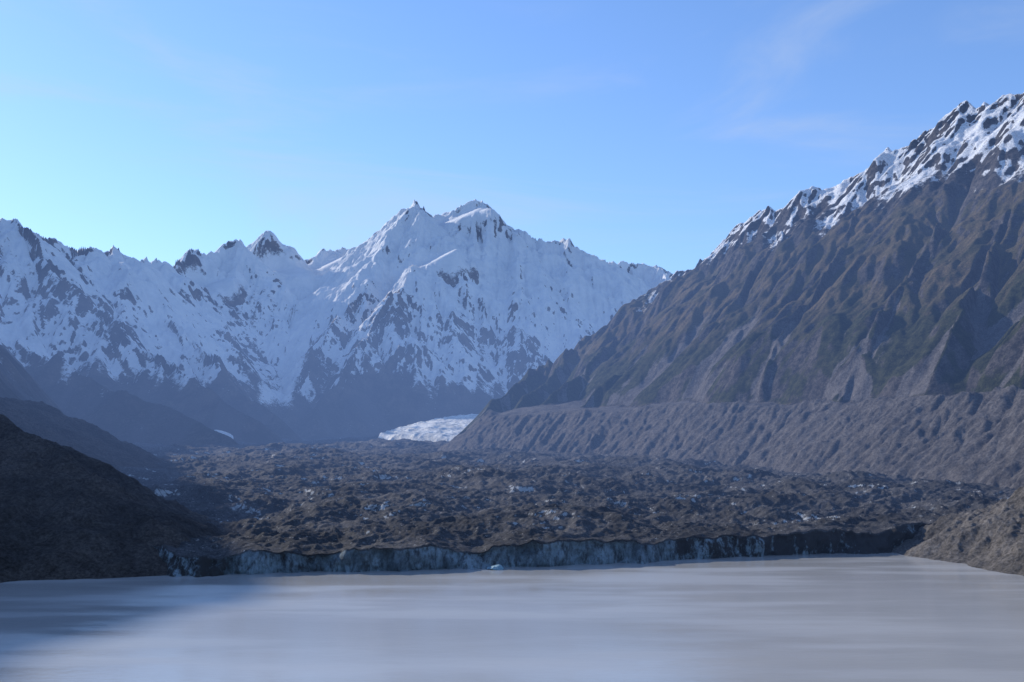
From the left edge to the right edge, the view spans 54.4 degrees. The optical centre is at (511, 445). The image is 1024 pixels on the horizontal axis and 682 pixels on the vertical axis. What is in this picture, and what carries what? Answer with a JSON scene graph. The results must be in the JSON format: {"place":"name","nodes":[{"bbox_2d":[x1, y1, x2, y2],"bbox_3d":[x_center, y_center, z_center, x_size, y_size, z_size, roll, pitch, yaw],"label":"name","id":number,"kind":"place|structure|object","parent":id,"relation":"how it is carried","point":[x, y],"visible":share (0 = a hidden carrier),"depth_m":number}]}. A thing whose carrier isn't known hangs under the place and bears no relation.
{"place":"outdoors","nodes":[
{"label":"outdoors","id":0,"kind":"place"},
{"bbox_2d":[0,380,19,399],"bbox_3d":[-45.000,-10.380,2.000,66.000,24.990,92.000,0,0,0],"label":"shaded mountain flank","id":1,"kind":"object","parent":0,"point":[6,391],"depth_m":47.38},
{"bbox_2d":[0,397,228,582],"bbox_3d":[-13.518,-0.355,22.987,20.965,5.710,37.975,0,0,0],"label":"shaded moraine hill","id":2,"kind":"structure","parent":0,"point":[75,503],"depth_m":15.96},
{"bbox_2d":[0,199,672,445],"bbox_3d":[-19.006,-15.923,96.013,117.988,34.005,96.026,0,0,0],"label":"snowy mountain range","id":3,"kind":"structure","parent":0,"point":[413,313],"depth_m":101.46},
{"bbox_2d":[378,414,477,441],"bbox_3d":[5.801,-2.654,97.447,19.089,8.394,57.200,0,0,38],"label":"white ice glacier","id":4,"kind":"object","parent":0,"point":[449,428],"visible":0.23,"depth_m":77.87},
{"bbox_2d":[0,552,1023,681],"bbox_3d":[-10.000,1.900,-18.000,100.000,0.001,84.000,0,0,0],"label":"lake water","id":5,"kind":"structure","parent":0,"point":[846,617],"depth_m":10.58},
{"bbox_2d":[487,565,503,569],"bbox_3d":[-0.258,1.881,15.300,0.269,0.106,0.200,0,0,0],"label":"iceberg","id":6,"kind":"object","parent":5,"relation":"on","point":[496,567],"visible":0.88,"depth_m":15.25},
{"bbox_2d":[0,0,1023,273],"label":"sky","id":7,"kind":"structure","parent":0,"point":[630,131]},
{"bbox_2d":[118,435,1016,576],"bbox_3d":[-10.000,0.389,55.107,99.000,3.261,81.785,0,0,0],"label":"debris covered glacier","id":8,"kind":"object","parent":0,"point":[351,504],"visible":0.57,"depth_m":22.29},
{"bbox_2d":[437,93,1023,488],"bbox_3d":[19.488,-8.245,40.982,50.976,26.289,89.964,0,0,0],"label":"alpine mountain slope","id":9,"kind":"structure","parent":0,"point":[870,319],"depth_m":47.16},
{"bbox_2d":[892,486,1023,575],"bbox_3d":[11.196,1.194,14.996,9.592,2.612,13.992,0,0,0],"label":"rocky headland","id":10,"kind":"structure","parent":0,"point":[990,537],"depth_m":16.57}
]}

